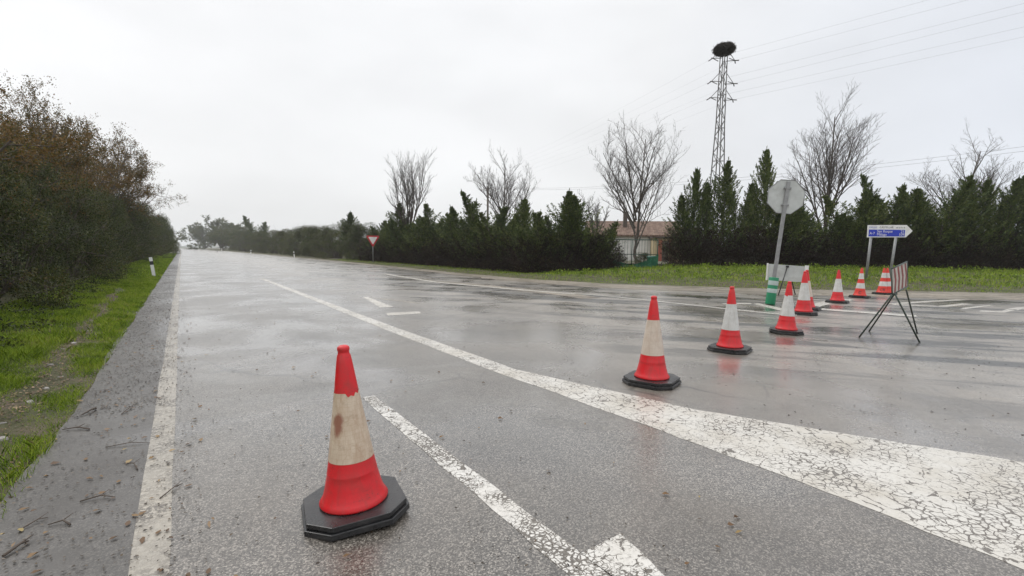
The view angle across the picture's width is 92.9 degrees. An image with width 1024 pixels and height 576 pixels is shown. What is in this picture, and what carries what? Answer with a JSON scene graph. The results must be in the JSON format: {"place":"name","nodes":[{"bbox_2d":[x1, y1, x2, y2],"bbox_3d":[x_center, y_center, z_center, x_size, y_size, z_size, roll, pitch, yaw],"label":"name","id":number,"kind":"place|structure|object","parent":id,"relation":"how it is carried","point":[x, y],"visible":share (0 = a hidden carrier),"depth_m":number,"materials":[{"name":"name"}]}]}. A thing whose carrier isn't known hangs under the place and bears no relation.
{"place":"outdoors","nodes":[
{"label":"outdoors","id":0,"kind":"place"},
{"bbox_2d":[0,338,119,517],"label":"verge grass","id":1,"kind":"structure","parent":0,"point":[36,348],"depth_m":4.82,"materials":[{"name":"green plant"}]},
{"bbox_2d":[0,249,180,575],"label":"shoulder","id":2,"kind":"object","parent":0,"point":[80,526],"visible":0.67,"depth_m":2.84},
{"bbox_2d":[41,265,194,418],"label":"mulch bits","id":3,"kind":"object","parent":2,"relation":"on","point":[139,351],"visible":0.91,"depth_m":5.93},
{"bbox_2d":[102,253,176,276],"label":"verge grass","id":4,"kind":"structure","parent":0,"point":[161,264],"depth_m":29.68,"materials":[{"name":"green plant"}]},
{"bbox_2d":[0,247,1023,501],"bbox_3d":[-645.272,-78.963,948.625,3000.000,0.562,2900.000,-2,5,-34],"label":"ground","id":5,"kind":"structure","parent":0,"point":[14,427],"depth_m":10.16,"materials":[{"name":"soil"}]},
{"bbox_2d":[0,174,50,296],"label":"evergreen shrub","id":6,"kind":"object","parent":5,"relation":"on","point":[10,249],"visible":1,"depth_m":8.36,"materials":[{"name":"green plant"}]},
{"bbox_2d":[0,153,70,295],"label":"evergreen shrub","id":7,"kind":"object","parent":5,"relation":"on","point":[21,192],"visible":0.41,"depth_m":11.71,"materials":[{"name":"green plant"}]},
{"bbox_2d":[0,114,89,207],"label":"autumn tree","id":8,"kind":"object","parent":5,"relation":"on","point":[6,137],"visible":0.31,"depth_m":13.56,"materials":[{"name":"brown plant"}]},
{"bbox_2d":[0,136,90,306],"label":"evergreen shrub","id":9,"kind":"object","parent":5,"relation":"on","point":[10,208],"visible":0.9,"depth_m":9.82,"materials":[{"name":"green plant"}]},
{"bbox_2d":[0,84,95,217],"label":"autumn tree","id":10,"kind":"object","parent":5,"relation":"on","point":[29,145],"visible":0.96,"depth_m":9.46,"materials":[{"name":"brown plant"}]},
{"bbox_2d":[5,166,97,288],"bbox_3d":[-13.284,-1.834,13.298,3.257,4.005,2.926,4,5,34],"label":"evergreen shrub","id":11,"kind":"object","parent":5,"relation":"on","point":[47,194],"visible":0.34,"depth_m":13.53,"materials":[{"name":"green plant"}]},
{"bbox_2d":[0,92,116,222],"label":"autumn tree","id":12,"kind":"object","parent":5,"relation":"on","point":[75,160],"visible":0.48,"depth_m":17.45,"materials":[{"name":"brown plant"}]},
{"bbox_2d":[0,293,124,534],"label":"fallen leaves","id":13,"kind":"object","parent":5,"relation":"on","point":[65,347],"visible":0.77,"depth_m":4.67,"materials":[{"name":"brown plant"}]},
{"bbox_2d":[1,74,133,191],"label":"autumn tree","id":14,"kind":"object","parent":5,"relation":"on","point":[118,148],"visible":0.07,"depth_m":26.05,"materials":[{"name":"brown plant"}]},
{"bbox_2d":[15,157,122,281],"bbox_3d":[-14.347,-2.089,15.555,3.468,4.201,2.993,4,6,40],"label":"evergreen shrub","id":15,"kind":"object","parent":5,"relation":"on","point":[81,252],"visible":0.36,"depth_m":15.74,"materials":[{"name":"green plant"}]},
{"bbox_2d":[0,71,138,222],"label":"autumn tree","id":16,"kind":"object","parent":5,"relation":"on","point":[87,165],"visible":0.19,"depth_m":21.71,"materials":[{"name":"brown plant"}]},
{"bbox_2d":[28,174,128,273],"bbox_3d":[-17.660,-2.606,20.027,3.154,4.473,3.403,-1,5,-26],"label":"evergreen shrub","id":17,"kind":"object","parent":5,"relation":"on","point":[105,205],"visible":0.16,"depth_m":20.16,"materials":[{"name":"green plant"}]},
{"bbox_2d":[0,266,160,349],"bbox_3d":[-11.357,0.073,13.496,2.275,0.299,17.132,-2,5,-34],"label":"verge grass","id":18,"kind":"structure","parent":5,"relation":"on","point":[134,287],"depth_m":9.21,"materials":[{"name":"green plant"}]},
{"bbox_2d":[0,80,162,218],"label":"autumn tree","id":19,"kind":"object","parent":5,"relation":"on","point":[142,165],"visible":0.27,"depth_m":33.84,"materials":[{"name":"brown plant"}]},
{"bbox_2d":[24,196,139,278],"bbox_3d":[-15.832,-1.795,17.588,3.519,3.210,2.307,0,4,-8],"label":"evergreen shrub","id":20,"kind":"object","parent":5,"relation":"on","point":[118,268],"visible":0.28,"depth_m":17.74,"materials":[{"name":"green plant"}]},
{"bbox_2d":[75,113,186,226],"bbox_3d":[-33.352,-7.821,39.411,9.551,11.729,12.338,-1,5,-15],"label":"autumn tree","id":21,"kind":"object","parent":5,"relation":"on","point":[115,178],"visible":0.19,"depth_m":39.28,"materials":[{"name":"brown plant"}]},
{"bbox_2d":[112,190,156,262],"bbox_3d":[-27.663,-4.763,34.634,3.912,6.394,4.354,0,4,-5],"label":"evergreen shrub","id":22,"kind":"object","parent":5,"relation":"on","point":[144,222],"visible":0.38,"depth_m":35.02,"materials":[{"name":"green plant"}]},
{"bbox_2d":[144,211,175,257],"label":"evergreen shrub","id":23,"kind":"object","parent":5,"relation":"on","point":[159,232],"visible":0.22,"depth_m":53.16,"materials":[{"name":"green plant"}]},
{"bbox_2d":[177,222,221,248],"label":"broadleaf tree","id":24,"kind":"object","parent":5,"relation":"on","point":[202,233],"visible":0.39,"depth_m":322.93,"materials":[{"name":"green plant"}]},
{"bbox_2d":[176,214,250,249],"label":"broadleaf tree","id":25,"kind":"object","parent":5,"relation":"on","point":[224,224],"visible":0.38,"depth_m":280.95,"materials":[{"name":"green plant"}]},
{"bbox_2d":[296,224,325,256],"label":"roadside bush","id":26,"kind":"object","parent":5,"relation":"on","point":[313,231],"visible":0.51,"depth_m":74.53,"materials":[{"name":"green plant"}]},
{"bbox_2d":[311,221,340,257],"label":"roadside bush","id":27,"kind":"object","parent":5,"relation":"on","point":[324,233],"visible":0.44,"depth_m":67.93,"materials":[{"name":"green plant"}]},
{"bbox_2d":[317,229,343,258],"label":"roadside bush","id":28,"kind":"object","parent":5,"relation":"on","point":[328,245],"visible":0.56,"depth_m":64.39,"materials":[{"name":"green plant"}]},
{"bbox_2d":[333,210,360,255],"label":"conifer","id":29,"kind":"object","parent":5,"relation":"on","point":[350,220],"visible":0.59,"depth_m":61.16,"materials":[{"name":"green plant"}]},
{"bbox_2d":[343,221,377,259],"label":"roadside bush","id":30,"kind":"object","parent":5,"relation":"on","point":[362,231],"visible":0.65,"depth_m":55.12,"materials":[{"name":"green plant"}]},
{"bbox_2d":[383,222,407,262],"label":"conifer","id":31,"kind":"object","parent":5,"relation":"on","point":[393,230],"visible":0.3,"depth_m":44.45,"materials":[{"name":"green plant"}]},
{"bbox_2d":[379,200,413,262],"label":"conifer","id":32,"kind":"object","parent":5,"relation":"on","point":[398,222],"visible":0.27,"depth_m":46.38,"materials":[{"name":"green plant"}]},
{"bbox_2d":[386,149,436,226],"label":"bare tree","id":33,"kind":"object","parent":5,"relation":"on","point":[409,199],"visible":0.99,"depth_m":46.19,"materials":[{"name":"grey plant"}]},
{"bbox_2d":[416,214,443,264],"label":"conifer","id":34,"kind":"object","parent":5,"relation":"on","point":[424,233],"visible":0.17,"depth_m":39.03,"materials":[{"name":"green plant"}]},
{"bbox_2d":[411,201,449,264],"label":"conifer","id":35,"kind":"object","parent":5,"relation":"on","point":[428,213],"visible":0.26,"depth_m":39.29,"materials":[{"name":"green plant"}]},
{"bbox_2d":[433,198,481,266],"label":"conifer","id":36,"kind":"object","parent":5,"relation":"on","point":[450,231],"visible":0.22,"depth_m":36.22,"materials":[{"name":"green plant"}]},
{"bbox_2d":[442,204,477,267],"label":"conifer","id":37,"kind":"object","parent":5,"relation":"on","point":[454,215],"visible":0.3,"depth_m":35.38,"materials":[{"name":"green plant"}]},
{"bbox_2d":[455,217,480,268],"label":"conifer","id":38,"kind":"object","parent":5,"relation":"on","point":[463,222],"visible":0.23,"depth_m":33.69,"materials":[{"name":"green plant"}]},
{"bbox_2d":[457,190,511,268],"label":"conifer","id":39,"kind":"object","parent":5,"relation":"on","point":[471,210],"visible":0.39,"depth_m":32.92,"materials":[{"name":"green plant"}]},
{"bbox_2d":[468,219,512,269],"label":"conifer","id":40,"kind":"object","parent":5,"relation":"on","point":[478,226],"visible":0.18,"depth_m":31.86,"materials":[{"name":"green plant"}]},
{"bbox_2d":[478,212,521,269],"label":"conifer","id":41,"kind":"object","parent":5,"relation":"on","point":[484,220],"visible":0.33,"depth_m":31.06,"materials":[{"name":"green plant"}]},
{"bbox_2d":[484,215,517,270],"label":"conifer","id":42,"kind":"object","parent":5,"relation":"on","point":[499,224],"visible":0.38,"depth_m":30.42,"materials":[{"name":"green plant"}]},
{"bbox_2d":[463,139,540,221],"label":"bare tree","id":43,"kind":"object","parent":5,"relation":"on","point":[508,191],"visible":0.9,"depth_m":42.21,"materials":[{"name":"grey plant"}]},
{"bbox_2d":[491,214,529,271],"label":"conifer","id":44,"kind":"object","parent":5,"relation":"on","point":[507,241],"visible":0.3,"depth_m":29.98,"materials":[{"name":"green plant"}]},
{"bbox_2d":[498,198,538,271],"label":"conifer","id":45,"kind":"object","parent":5,"relation":"on","point":[524,213],"visible":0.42,"depth_m":29.48,"materials":[{"name":"green plant"}]},
{"bbox_2d":[506,210,555,272],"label":"conifer","id":46,"kind":"object","parent":5,"relation":"on","point":[536,224],"visible":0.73,"depth_m":28.03,"materials":[{"name":"green plant"}]},
{"bbox_2d":[510,220,567,272],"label":"conifer","id":47,"kind":"object","parent":5,"relation":"on","point":[546,249],"visible":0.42,"depth_m":28.05,"materials":[{"name":"green plant"}]},
{"bbox_2d":[525,206,577,272],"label":"conifer","id":48,"kind":"object","parent":5,"relation":"on","point":[534,216],"visible":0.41,"depth_m":28.20,"materials":[{"name":"green plant"}]},
{"bbox_2d":[536,188,595,271],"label":"conifer","id":49,"kind":"object","parent":5,"relation":"on","point":[569,199],"visible":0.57,"depth_m":28.33,"materials":[{"name":"green plant"}]},
{"bbox_2d":[547,196,613,271],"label":"conifer","id":50,"kind":"object","parent":5,"relation":"on","point":[585,239],"visible":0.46,"depth_m":28.38,"materials":[{"name":"green plant"}]},
{"bbox_2d":[570,220,619,270],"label":"conifer","id":51,"kind":"object","parent":5,"relation":"on","point":[610,229],"visible":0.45,"depth_m":28.48,"materials":[{"name":"green plant"}]},
{"bbox_2d":[578,227,626,270],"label":"conifer","id":52,"kind":"object","parent":5,"relation":"on","point":[612,257],"visible":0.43,"depth_m":28.55,"materials":[{"name":"green plant"}]},
{"bbox_2d":[585,211,683,261],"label":"house","id":53,"kind":"structure","parent":5,"relation":"on","point":[653,229],"depth_m":49.86,"materials":[{"name":"ceramic"}]},
{"bbox_2d":[588,113,689,263],"bbox_3d":[9.341,-7.219,36.295,7.352,12.027,9.211,3,5,28],"label":"bare tree","id":54,"kind":"object","parent":5,"relation":"on","point":[642,194],"visible":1,"depth_m":35.45,"materials":[{"name":"grey plant"}]},
{"bbox_2d":[338,259,1023,292],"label":"bank grass","id":55,"kind":"structure","parent":5,"relation":"on","point":[857,269],"depth_m":23.85,"materials":[{"name":"green plant"}]},
{"bbox_2d":[654,192,708,266],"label":"conifer","id":56,"kind":"object","parent":5,"relation":"on","point":[680,214],"visible":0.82,"depth_m":29.95,"materials":[{"name":"green plant"}]},
{"bbox_2d":[666,166,717,267],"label":"conifer","id":57,"kind":"object","parent":5,"relation":"on","point":[696,193],"visible":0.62,"depth_m":29.77,"materials":[{"name":"green plant"}]},
{"bbox_2d":[683,182,728,265],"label":"conifer","id":58,"kind":"object","parent":5,"relation":"on","point":[705,222],"visible":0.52,"depth_m":29.76,"materials":[{"name":"green plant"}]},
{"bbox_2d":[696,157,747,266],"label":"conifer","id":59,"kind":"object","parent":5,"relation":"on","point":[725,187],"visible":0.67,"depth_m":29.71,"materials":[{"name":"green plant"}]},
{"bbox_2d":[707,54,738,236],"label":"lattice pylon","id":60,"kind":"object","parent":5,"relation":"on","point":[719,107],"visible":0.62,"depth_m":44.80,"materials":[{"name":"metal"}]},
{"bbox_2d":[712,41,735,57],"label":"stick nest","id":61,"kind":"object","parent":60,"relation":"on","point":[722,49],"visible":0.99,"depth_m":43.97,"materials":[{"name":"brown wood"}]},
{"bbox_2d":[715,189,765,265],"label":"conifer","id":62,"kind":"object","parent":5,"relation":"on","point":[748,209],"visible":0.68,"depth_m":29.71,"materials":[{"name":"green plant"}]},
{"bbox_2d":[729,183,779,265],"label":"conifer","id":63,"kind":"object","parent":5,"relation":"on","point":[752,190],"visible":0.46,"depth_m":29.84,"materials":[{"name":"green plant"}]},
{"bbox_2d":[738,145,795,265],"bbox_3d":[15.769,-4.962,30.253,3.198,7.770,2.996,0,4,-8],"label":"conifer","id":64,"kind":"object","parent":5,"relation":"on","point":[767,178],"visible":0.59,"depth_m":30.00,"materials":[{"name":"green plant"}]},
{"bbox_2d":[756,194,821,264],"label":"conifer","id":65,"kind":"object","parent":5,"relation":"on","point":[778,218],"visible":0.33,"depth_m":29.56,"materials":[{"name":"green plant"}]},
{"bbox_2d":[765,209,823,265],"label":"conifer","id":66,"kind":"object","parent":5,"relation":"on","point":[794,219],"visible":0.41,"depth_m":29.53,"materials":[{"name":"green plant"}]},
{"bbox_2d":[779,205,831,266],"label":"conifer","id":67,"kind":"object","parent":5,"relation":"on","point":[805,230],"visible":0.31,"depth_m":29.53,"materials":[{"name":"green plant"}]},
{"bbox_2d":[796,211,846,267],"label":"conifer","id":68,"kind":"object","parent":5,"relation":"on","point":[832,228],"visible":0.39,"depth_m":29.49,"materials":[{"name":"green plant"}]},
{"bbox_2d":[780,82,882,263],"bbox_3d":[22.650,-8.153,35.378,8.378,13.453,6.911,-1,5,-20],"label":"bare tree","id":69,"kind":"object","parent":5,"relation":"on","point":[830,165],"visible":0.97,"depth_m":34.92,"materials":[{"name":"grey plant"}]},
{"bbox_2d":[805,211,861,268],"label":"conifer","id":70,"kind":"object","parent":5,"relation":"on","point":[849,221],"visible":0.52,"depth_m":29.45,"materials":[{"name":"green plant"}]},
{"bbox_2d":[821,192,892,267],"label":"conifer","id":71,"kind":"object","parent":5,"relation":"on","point":[875,214],"visible":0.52,"depth_m":29.35,"materials":[{"name":"green plant"}]},
{"bbox_2d":[827,187,901,267],"bbox_3d":[21.712,-3.669,30.297,3.783,5.122,3.785,4,5,35],"label":"conifer","id":72,"kind":"object","parent":5,"relation":"on","point":[863,207],"visible":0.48,"depth_m":29.54,"materials":[{"name":"green plant"}]},
{"bbox_2d":[864,225,911,280],"bbox_3d":[16.568,-1.407,21.474,1.924,2.740,0.142,1,4,2],"label":"direction sign","id":73,"kind":"object","parent":5,"relation":"on","point":[895,231],"visible":1,"depth_m":21.34,"materials":[{"name":"white metal"}]},
{"bbox_2d":[851,193,924,267],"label":"conifer","id":74,"kind":"object","parent":5,"relation":"on","point":[887,216],"visible":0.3,"depth_m":29.14,"materials":[{"name":"green plant"}]},
{"bbox_2d":[859,173,920,266],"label":"conifer","id":75,"kind":"object","parent":5,"relation":"on","point":[902,196],"visible":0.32,"depth_m":29.15,"materials":[{"name":"green plant"}]},
{"bbox_2d":[880,191,931,268],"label":"conifer","id":76,"kind":"object","parent":5,"relation":"on","point":[909,211],"visible":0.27,"depth_m":29.10,"materials":[{"name":"green plant"}]},
{"bbox_2d":[889,186,962,268],"bbox_3d":[24.782,-3.592,29.613,3.825,5.262,3.840,-1,5,-20],"label":"conifer","id":77,"kind":"object","parent":5,"relation":"on","point":[919,199],"visible":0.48,"depth_m":29.13,"materials":[{"name":"green plant"}]},
{"bbox_2d":[908,179,978,269],"bbox_3d":[25.578,-3.633,29.306,3.298,5.411,3.819,-1,5,-18],"label":"conifer","id":78,"kind":"object","parent":5,"relation":"on","point":[959,202],"visible":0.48,"depth_m":28.52,"materials":[{"name":"green plant"}]},
{"bbox_2d":[919,192,980,269],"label":"conifer","id":79,"kind":"object","parent":5,"relation":"on","point":[966,213],"visible":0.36,"depth_m":28.70,"materials":[{"name":"green plant"}]},
{"bbox_2d":[904,123,1022,213],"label":"bare tree","id":80,"kind":"object","parent":5,"relation":"on","point":[989,172],"visible":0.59,"depth_m":35.05,"materials":[{"name":"grey plant"}]},
{"bbox_2d":[934,199,1006,270],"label":"conifer","id":81,"kind":"object","parent":5,"relation":"on","point":[969,238],"visible":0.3,"depth_m":28.58,"materials":[{"name":"green plant"}]},
{"bbox_2d":[939,172,1011,269],"bbox_3d":[27.425,-3.951,29.465,3.580,6.079,3.682,1,4,0],"label":"conifer","id":82,"kind":"object","parent":5,"relation":"on","point":[972,195],"visible":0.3,"depth_m":28.81,"materials":[{"name":"green plant"}]},
{"bbox_2d":[958,176,1019,270],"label":"conifer","id":83,"kind":"object","parent":5,"relation":"on","point":[987,184],"visible":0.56,"depth_m":28.74,"materials":[{"name":"green plant"}]},
{"bbox_2d":[977,175,1023,269],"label":"conifer","id":84,"kind":"object","parent":5,"relation":"on","point":[1014,189],"visible":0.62,"depth_m":28.37,"materials":[{"name":"green plant"}]},
{"bbox_2d":[989,175,1023,270],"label":"conifer","id":85,"kind":"object","parent":5,"relation":"on","point":[1018,224],"visible":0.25,"depth_m":28.70,"materials":[{"name":"green plant"}]},
{"bbox_2d":[0,0,1023,245],"label":"sky","id":86,"kind":"structure","parent":0,"point":[283,114],"materials":[{"name":"white"}]},
{"bbox_2d":[169,248,1023,575],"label":"road","id":87,"kind":"structure","parent":0,"point":[551,456],"depth_m":4.07,"materials":[{"name":"grey asphalt"}]},
{"bbox_2d":[128,251,180,575],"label":"edge line","id":88,"kind":"object","parent":87,"relation":"on","point":[156,521],"visible":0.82,"depth_m":2.81,"materials":[{"name":"paint"}]},
{"bbox_2d":[1,293,679,575],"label":"mulch bits","id":89,"kind":"object","parent":87,"relation":"on","point":[168,574],"visible":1,"depth_m":2.64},
{"bbox_2d":[301,345,409,541],"bbox_3d":[-0.833,0.717,2.490,0.501,0.861,0.501,-5,5,-26],"label":"traffic cone","id":90,"kind":"object","parent":87,"relation":"on","point":[357,493],"visible":1,"depth_m":2.41,"materials":[{"name":"red plastic"}]},
{"bbox_2d":[11,302,742,575],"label":"fallen leaves","id":91,"kind":"object","parent":87,"relation":"on","point":[142,540],"visible":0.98,"depth_m":2.65,"materials":[{"name":"brown plant"}]},
{"bbox_2d":[361,395,611,575],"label":"lane line","id":92,"kind":"object","parent":87,"relation":"on","point":[531,529],"visible":1,"depth_m":2.58,"materials":[{"name":"paint"}]},
{"bbox_2d":[424,279,600,298],"bbox_3d":[-0.654,-0.053,18.262,1.052,0.001,10.214,-3,6,-38],"label":"silt trail","id":93,"kind":"object","parent":87,"relation":"on","point":[576,295],"visible":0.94,"depth_m":16.68,"materials":[{"name":"beige soil"}]},
{"bbox_2d":[582,534,663,575],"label":"lane arrow head","id":94,"kind":"object","parent":87,"relation":"on","point":[630,559],"visible":1,"depth_m":2.15},
{"bbox_2d":[229,251,1023,299],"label":"gravel margin","id":95,"kind":"object","parent":87,"relation":"on","point":[963,295],"visible":0.88,"depth_m":18.05,"materials":[{"name":"grey gravel"}]},
{"bbox_2d":[766,263,808,294],"bbox_3d":[9.035,-0.278,16.022,1.203,1.031,0.782,5,6,29],"label":"barrier board","id":96,"kind":"object","parent":95,"relation":"on","point":[791,273],"visible":0.7,"depth_m":15.94,"materials":[{"name":"white metal"}]},
{"bbox_2d":[260,278,1023,568],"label":"island line","id":97,"kind":"object","parent":87,"relation":"on","point":[990,522],"visible":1,"depth_m":3.15,"materials":[{"name":"paint"}]},
{"bbox_2d":[622,296,680,389],"bbox_3d":[1.454,0.529,5.024,0.525,0.902,0.525,4,5,36],"label":"traffic cone","id":98,"kind":"object","parent":87,"relation":"on","point":[651,372],"visible":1,"depth_m":4.94,"materials":[{"name":"red plastic"}]},
{"bbox_2d":[707,286,752,354],"bbox_3d":[3.032,0.422,6.737,0.520,0.893,0.520,4,6,41],"label":"traffic cone","id":99,"kind":"object","parent":87,"relation":"on","point":[729,341],"visible":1,"depth_m":6.66,"materials":[{"name":"red plastic"}]},
{"bbox_2d":[765,277,778,304],"bbox_3d":[6.929,0.075,12.961,0.248,0.725,0.248,3,5,-34],"label":"post sleeve","id":100,"kind":"object","parent":87,"relation":"on","point":[772,289],"visible":1,"depth_m":12.87,"materials":[{"name":"green plastic"}]},
{"bbox_2d":[767,179,805,304],"bbox_3d":[7.071,-1.187,12.871,0.891,3.341,0.079,7,4,14],"label":"stop sign","id":101,"kind":"object","parent":100,"relation":"in","point":[784,197],"visible":0.99,"depth_m":12.81,"materials":[{"name":"metal"}]},
{"bbox_2d":[769,281,803,334],"bbox_3d":[4.728,0.325,8.337,0.514,0.883,0.514,4,5,26],"label":"traffic cone","id":102,"kind":"object","parent":87,"relation":"on","point":[786,323],"visible":1,"depth_m":8.26,"materials":[{"name":"red plastic"}]},
{"bbox_2d":[794,271,817,315],"bbox_3d":[6.581,0.104,10.956,0.564,0.970,0.564,3,5,34],"label":"traffic cone","id":103,"kind":"object","parent":87,"relation":"on","point":[803,306],"visible":0.94,"depth_m":10.87,"materials":[{"name":"red plastic"}]},
{"bbox_2d":[825,270,849,303],"bbox_3d":[9.178,-0.050,13.690,0.536,0.921,0.536,-4,6,-44],"label":"traffic cone","id":104,"kind":"object","parent":87,"relation":"on","point":[837,296],"visible":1,"depth_m":13.61,"materials":[{"name":"red plastic"}]},
{"bbox_2d":[848,268,870,297],"bbox_3d":[11.061,-0.167,15.425,0.545,0.936,0.545,-2,6,-44],"label":"traffic cone","id":105,"kind":"object","parent":87,"relation":"on","point":[859,291],"visible":1,"depth_m":15.35,"materials":[{"name":"red plastic"}]},
{"bbox_2d":[859,261,920,342],"bbox_3d":[6.366,0.177,8.157,0.787,1.263,1.298,4,6,38],"label":"striped barrier","id":106,"kind":"object","parent":87,"relation":"on","point":[899,277],"visible":1,"depth_m":7.83,"materials":[{"name":"metal"}]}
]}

